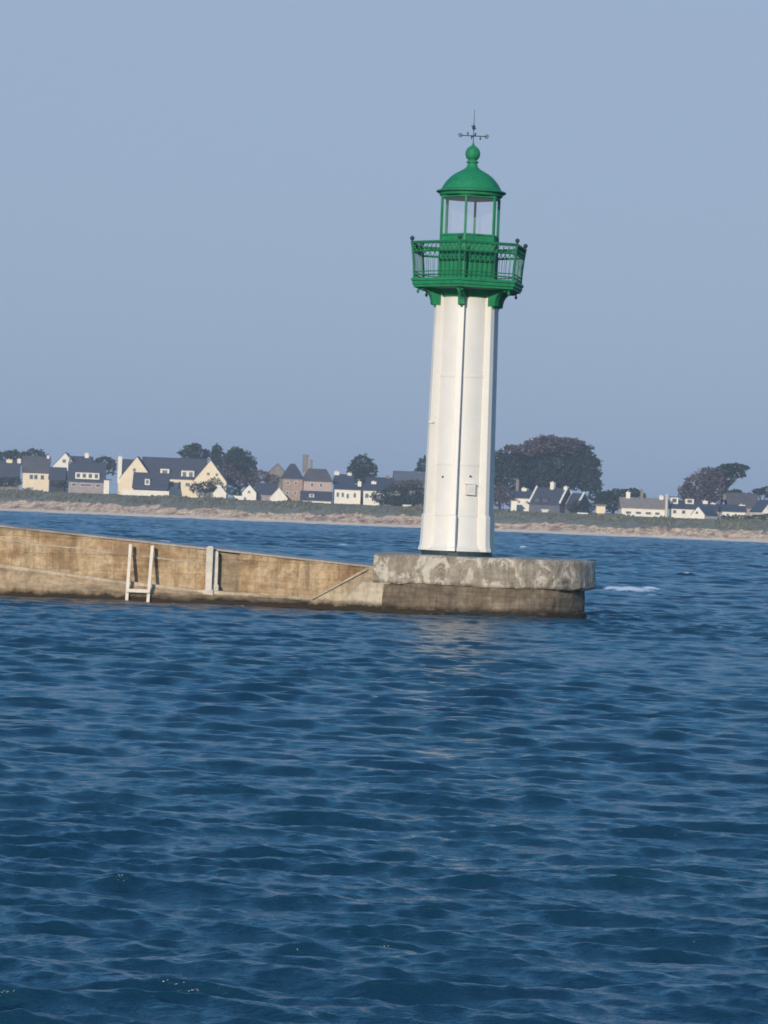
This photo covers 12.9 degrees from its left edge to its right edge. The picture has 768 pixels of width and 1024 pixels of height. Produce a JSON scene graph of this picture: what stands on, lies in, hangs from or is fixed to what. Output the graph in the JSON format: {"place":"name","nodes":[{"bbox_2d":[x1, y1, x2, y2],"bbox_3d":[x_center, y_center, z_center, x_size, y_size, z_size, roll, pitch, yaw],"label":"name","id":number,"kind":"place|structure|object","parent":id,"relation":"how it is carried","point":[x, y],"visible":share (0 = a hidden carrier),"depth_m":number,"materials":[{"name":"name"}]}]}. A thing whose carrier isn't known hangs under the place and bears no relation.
{"place":"outdoors","nodes":[
{"label":"outdoors","id":0,"kind":"place"},
{"bbox_2d":[0,511,767,1023],"bbox_3d":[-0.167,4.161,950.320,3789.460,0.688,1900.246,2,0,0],"label":"sea water","id":1,"kind":"structure","parent":0,"point":[248,815],"depth_m":30.03,"materials":[{"name":"blue liquid"}]},
{"bbox_2d":[0,523,389,611],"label":"jetty","id":2,"kind":"object","parent":1,"relation":"in","point":[42,562],"visible":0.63,"depth_m":91.49,"materials":[{"name":"concrete"}]},
{"bbox_2d":[125,544,153,601],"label":"boarding ladder","id":3,"kind":"object","parent":2,"relation":"attached to","point":[147,590],"visible":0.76,"depth_m":90.84,"materials":[{"name":"white metal"}]},
{"bbox_2d":[203,546,212,594],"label":"mooring post","id":4,"kind":"object","parent":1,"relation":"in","point":[207,590],"visible":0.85,"depth_m":91.11,"materials":[{"name":"concrete"}]},
{"bbox_2d":[212,551,218,590],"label":"mooring post","id":5,"kind":"object","parent":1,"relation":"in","point":[215,586],"visible":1,"depth_m":91.32,"materials":[{"name":"concrete"}]},
{"bbox_2d":[373,551,595,617],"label":"pier head","id":6,"kind":"object","parent":1,"relation":"in","point":[420,583],"visible":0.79,"depth_m":90.19},
{"bbox_2d":[410,110,527,556],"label":"lighthouse","id":7,"kind":"object","parent":6,"relation":"on","point":[467,290],"visible":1,"depth_m":92.34,"materials":[{"name":"metal"}]},
{"bbox_2d":[0,500,767,542],"bbox_3d":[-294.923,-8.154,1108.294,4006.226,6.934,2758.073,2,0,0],"label":"beach","id":8,"kind":"structure","parent":0,"point":[360,519],"depth_m":951.75,"materials":[{"name":"beige sand"}]},
{"bbox_2d":[0,490,767,531],"bbox_3d":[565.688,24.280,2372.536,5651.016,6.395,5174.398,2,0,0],"label":"dune slope","id":9,"kind":"structure","parent":0,"point":[630,523],"depth_m":957.87,"materials":[{"name":"beige plant"}]},
{"bbox_2d":[0,459,20,489],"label":"house","id":10,"kind":"structure","parent":9,"relation":"on","point":[9,468],"depth_m":1078.89,"materials":[{"name":"grey stone"}]},
{"bbox_2d":[0,449,20,460],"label":"tree","id":11,"kind":"object","parent":9,"relation":"on","point":[8,454],"visible":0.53,"depth_m":1133.93,"materials":[{"name":"green plant"}]},
{"bbox_2d":[0,476,22,487],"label":"shrub","id":12,"kind":"object","parent":9,"relation":"on","point":[11,482],"visible":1,"depth_m":1054.91,"materials":[{"name":"green plant"}]},
{"bbox_2d":[15,448,51,464],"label":"tree","id":13,"kind":"object","parent":9,"relation":"on","point":[30,453],"visible":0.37,"depth_m":1128.51,"materials":[{"name":"green plant"}]},
{"bbox_2d":[22,456,50,491],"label":"cottage","id":14,"kind":"structure","parent":9,"relation":"on","point":[35,470],"depth_m":1067.55,"materials":[{"name":"beige paint"}]},
{"bbox_2d":[48,467,66,491],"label":"house","id":15,"kind":"structure","parent":9,"relation":"on","point":[58,473],"depth_m":1057.01,"materials":[{"name":"grey wood"}]},
{"bbox_2d":[49,479,68,491],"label":"shrub","id":16,"kind":"object","parent":9,"relation":"on","point":[62,484],"visible":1,"depth_m":1043.54,"materials":[{"name":"green plant"}]},
{"bbox_2d":[52,452,74,491],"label":"house","id":17,"kind":"structure","parent":9,"relation":"on","point":[62,460],"depth_m":1087.73,"materials":[{"name":"paint"}]},
{"bbox_2d":[71,452,93,462],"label":"house","id":18,"kind":"structure","parent":9,"relation":"on","point":[86,458],"depth_m":1097.00,"materials":[{"name":"stone"}]},
{"bbox_2d":[67,458,106,493],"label":"house","id":19,"kind":"structure","parent":9,"relation":"on","point":[86,477],"depth_m":1042.55,"materials":[{"name":"stone"}]},
{"bbox_2d":[80,483,91,486],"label":"window","id":20,"kind":"structure","parent":19,"relation":"in","point":[81,484],"depth_m":1042.04,"materials":[{"name":"grey glass"}]},
{"bbox_2d":[94,456,117,475],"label":"tree","id":21,"kind":"object","parent":9,"relation":"on","point":[109,460],"visible":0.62,"depth_m":1123.66,"materials":[{"name":"green plant"}]},
{"bbox_2d":[103,479,111,493],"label":"outbuilding","id":22,"kind":"structure","parent":9,"relation":"on","point":[106,486],"depth_m":1036.73,"materials":[{"name":"paint"}]},
{"bbox_2d":[117,459,133,493],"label":"side wing","id":23,"kind":"structure","parent":9,"relation":"on","point":[126,463],"depth_m":1055.60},
{"bbox_2d":[117,456,148,494],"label":"gable wing","id":24,"kind":"structure","parent":9,"relation":"on","point":[125,479],"depth_m":1039.57,"materials":[{"name":"beige paint"}]},
{"bbox_2d":[122,489,168,495],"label":"garden wall","id":25,"kind":"structure","parent":9,"relation":"on","point":[141,492],"depth_m":1018.53,"materials":[{"name":"white paint"}]},
{"bbox_2d":[132,472,169,490],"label":"annex","id":26,"kind":"object","parent":9,"relation":"on","point":[151,481],"visible":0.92,"depth_m":1030.01,"materials":[{"name":"grey wood"}]},
{"bbox_2d":[142,457,206,497],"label":"farmhouse","id":27,"kind":"object","parent":9,"relation":"on","point":[184,472],"visible":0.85,"depth_m":1043.85,"materials":[{"name":"stone"}]},
{"bbox_2d":[177,443,217,460],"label":"pine tree","id":28,"kind":"object","parent":9,"relation":"on","point":[193,453],"visible":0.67,"depth_m":1084.47,"materials":[{"name":"green plant"}]},
{"bbox_2d":[189,476,223,494],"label":"shrub","id":29,"kind":"object","parent":9,"relation":"on","point":[211,488],"visible":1,"depth_m":1014.75,"materials":[{"name":"green plant"}]},
{"bbox_2d":[193,460,228,497],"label":"gable wing","id":30,"kind":"structure","parent":9,"relation":"on","point":[209,470],"depth_m":1022.46,"materials":[{"name":"beige paint"}]},
{"bbox_2d":[210,443,226,467],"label":"tree","id":31,"kind":"object","parent":9,"relation":"on","point":[217,453],"visible":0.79,"depth_m":1070.39,"materials":[{"name":"green plant"}]},
{"bbox_2d":[212,485,227,497],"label":"cottage","id":32,"kind":"structure","parent":9,"relation":"on","point":[219,491],"depth_m":1006.44,"materials":[{"name":"white paint"}]},
{"bbox_2d":[224,486,241,495],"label":"shrub","id":33,"kind":"object","parent":9,"relation":"on","point":[235,491],"visible":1,"depth_m":1007.08,"materials":[{"name":"green plant"}]},
{"bbox_2d":[219,446,258,494],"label":"tree","id":34,"kind":"object","parent":9,"relation":"on","point":[236,466],"visible":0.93,"depth_m":1054.05,"materials":[{"name":"green plant"}]},
{"bbox_2d":[234,496,243,499],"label":"garden wall","id":35,"kind":"structure","parent":9,"relation":"on","point":[240,497],"depth_m":1000.53,"materials":[{"name":"white paint"}]},
{"bbox_2d":[241,484,256,499],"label":"cottage","id":36,"kind":"structure","parent":9,"relation":"on","point":[248,492],"depth_m":1002.55,"materials":[{"name":"paint"}]},
{"bbox_2d":[247,469,280,485],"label":"shrub","id":37,"kind":"object","parent":9,"relation":"on","point":[268,478],"visible":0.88,"depth_m":1020.90,"materials":[{"name":"green plant"}]},
{"bbox_2d":[254,483,277,500],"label":"cottage","id":38,"kind":"structure","parent":9,"relation":"on","point":[265,491],"depth_m":1008.19,"materials":[{"name":"stone"}]},
{"bbox_2d":[265,463,284,488],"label":"house","id":39,"kind":"structure","parent":9,"relation":"on","point":[277,469],"depth_m":1049.23,"materials":[{"name":"grey stone"}]},
{"bbox_2d":[269,488,287,500],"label":"cottage","id":40,"kind":"structure","parent":9,"relation":"on","point":[278,494],"depth_m":994.73,"materials":[{"name":"white paint"}]},
{"bbox_2d":[280,454,312,501],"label":"stone house","id":41,"kind":"structure","parent":9,"relation":"on","point":[292,477],"depth_m":1006.48,"materials":[{"name":"stone"}]},
{"bbox_2d":[300,490,332,503],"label":"house","id":42,"kind":"structure","parent":9,"relation":"on","point":[319,496],"depth_m":994.03,"materials":[{"name":"stone"}]},
{"bbox_2d":[302,468,332,491],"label":"stone house","id":43,"kind":"structure","parent":9,"relation":"on","point":[317,480],"depth_m":1005.72,"materials":[{"name":"brown stone"}]},
{"bbox_2d":[333,470,354,502],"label":"house","id":44,"kind":"structure","parent":9,"relation":"on","point":[347,478],"depth_m":1023.52,"materials":[{"name":"stone"}]},
{"bbox_2d":[333,484,361,503],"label":"bungalow","id":45,"kind":"object","parent":9,"relation":"on","point":[347,493],"visible":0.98,"depth_m":991.48,"materials":[{"name":"paint"}]},
{"bbox_2d":[347,453,377,503],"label":"tree","id":46,"kind":"object","parent":9,"relation":"on","point":[364,469],"visible":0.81,"depth_m":1051.38,"materials":[{"name":"green plant"}]},
{"bbox_2d":[358,480,388,505],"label":"bungalow","id":47,"kind":"object","parent":9,"relation":"on","point":[368,489],"visible":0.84,"depth_m":988.18,"materials":[{"name":"paint"}]},
{"bbox_2d":[365,475,392,491],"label":"house","id":48,"kind":"structure","parent":9,"relation":"on","point":[386,480],"depth_m":1020.13,"materials":[{"name":"stone"}]},
{"bbox_2d":[0,488,767,529],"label":"dune grass","id":49,"kind":"structure","parent":9,"relation":"on","point":[730,522],"depth_m":963.98,"materials":[{"name":"green plant"}]},
{"bbox_2d":[370,482,424,506],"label":"shrub","id":50,"kind":"object","parent":9,"relation":"on","point":[388,498],"visible":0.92,"depth_m":976.02,"materials":[{"name":"green plant"}]},
{"bbox_2d":[387,478,423,492],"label":"shrub","id":51,"kind":"object","parent":9,"relation":"on","point":[413,481],"visible":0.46,"depth_m":994.39,"materials":[{"name":"green plant"}]},
{"bbox_2d":[392,471,424,506],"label":"house","id":52,"kind":"structure","parent":9,"relation":"on","point":[405,475],"depth_m":1011.06,"materials":[{"name":"stone"}]},
{"bbox_2d":[414,455,425,471],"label":"tree","id":53,"kind":"object","parent":9,"relation":"on","point":[420,467],"visible":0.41,"depth_m":1020.37,"materials":[{"name":"green plant"}]},
{"bbox_2d":[494,485,515,507],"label":"shrub","id":54,"kind":"object","parent":9,"relation":"on","point":[503,499],"visible":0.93,"depth_m":964.07,"materials":[{"name":"green plant"}]},
{"bbox_2d":[494,444,528,509],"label":"tree","id":55,"kind":"object","parent":9,"relation":"on","point":[505,461],"visible":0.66,"depth_m":1015.20,"materials":[{"name":"green plant"}]},
{"bbox_2d":[510,499,517,510],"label":"garage","id":56,"kind":"structure","parent":9,"relation":"on","point":[513,504],"depth_m":956.72,"materials":[{"name":"paint"}]},
{"bbox_2d":[512,479,533,510],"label":"house","id":57,"kind":"structure","parent":9,"relation":"on","point":[522,496],"depth_m":965.11,"materials":[{"name":"paint"}]},
{"bbox_2d":[528,481,570,512],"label":"slate house","id":58,"kind":"structure","parent":9,"relation":"on","point":[552,499],"depth_m":953.64,"materials":[{"name":"grey stone"}]},
{"bbox_2d":[508,434,603,492],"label":"cypress tree","id":59,"kind":"object","parent":9,"relation":"on","point":[575,461],"visible":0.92,"depth_m":1022.63,"materials":[{"name":"green plant"}]},
{"bbox_2d":[564,492,590,513],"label":"slate house","id":60,"kind":"structure","parent":9,"relation":"on","point":[582,497],"depth_m":953.82,"materials":[{"name":"grey stone"}]},
{"bbox_2d":[564,499,595,512],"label":"shrub","id":61,"kind":"object","parent":9,"relation":"on","point":[580,507],"visible":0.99,"depth_m":946.62,"materials":[{"name":"green plant"}]},
{"bbox_2d":[594,504,606,513],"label":"outbuilding","id":62,"kind":"structure","parent":9,"relation":"on","point":[600,508],"depth_m":939.49,"materials":[{"name":"beige paint"}]},
{"bbox_2d":[587,487,646,513],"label":"tree","id":63,"kind":"object","parent":9,"relation":"on","point":[608,498],"visible":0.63,"depth_m":976.11,"materials":[{"name":"green plant"}]},
{"bbox_2d":[617,489,664,516],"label":"longhouse","id":64,"kind":"structure","parent":9,"relation":"on","point":[641,506],"depth_m":938.96,"materials":[{"name":"tile"}]},
{"bbox_2d":[665,494,667,516],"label":"utility pole","id":65,"kind":"object","parent":9,"relation":"on","point":[666,507],"visible":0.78,"depth_m":930.04,"materials":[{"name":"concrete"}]},
{"bbox_2d":[668,496,698,517],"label":"house","id":66,"kind":"structure","parent":9,"relation":"on","point":[685,508],"depth_m":935.85,"materials":[{"name":"paint"}]},
{"bbox_2d":[691,506,718,518],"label":"house","id":67,"kind":"structure","parent":9,"relation":"on","point":[704,512],"depth_m":925.01,"materials":[{"name":"paint"}]},
{"bbox_2d":[698,501,719,518],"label":"house","id":68,"kind":"structure","parent":9,"relation":"on","point":[715,506],"depth_m":943.80,"materials":[{"name":"stone"}]},
{"bbox_2d":[677,462,750,503],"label":"cypress tree","id":69,"kind":"object","parent":9,"relation":"on","point":[708,485],"visible":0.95,"depth_m":974.33,"materials":[{"name":"green plant"}]},
{"bbox_2d":[718,504,746,519],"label":"house","id":70,"kind":"structure","parent":9,"relation":"on","point":[728,509],"depth_m":919.81,"materials":[{"name":"stone"}]},
{"bbox_2d":[721,488,751,501],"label":"tree","id":71,"kind":"object","parent":9,"relation":"on","point":[733,491],"visible":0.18,"depth_m":965.59,"materials":[{"name":"green plant"}]},
{"bbox_2d":[723,493,757,515],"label":"house","id":72,"kind":"structure","parent":9,"relation":"on","point":[749,500],"depth_m":952.75,"materials":[{"name":"grey stone"}]},
{"bbox_2d":[720,513,767,521],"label":"shrub","id":73,"kind":"object","parent":9,"relation":"on","point":[762,516],"visible":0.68,"depth_m":907.19,"materials":[{"name":"green plant"}]},
{"bbox_2d":[750,500,767,519],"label":"house","id":74,"kind":"structure","parent":9,"relation":"on","point":[759,507],"depth_m":918.72,"materials":[{"name":"stone"}]},
{"bbox_2d":[751,486,767,499],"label":"tree","id":75,"kind":"object","parent":9,"relation":"on","point":[761,491],"visible":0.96,"depth_m":961.29,"materials":[{"name":"green plant"}]},
{"bbox_2d":[0,0,767,512],"label":"sky","id":76,"kind":"structure","parent":0,"point":[210,210],"materials":[{"name":"blue"}]}
]}

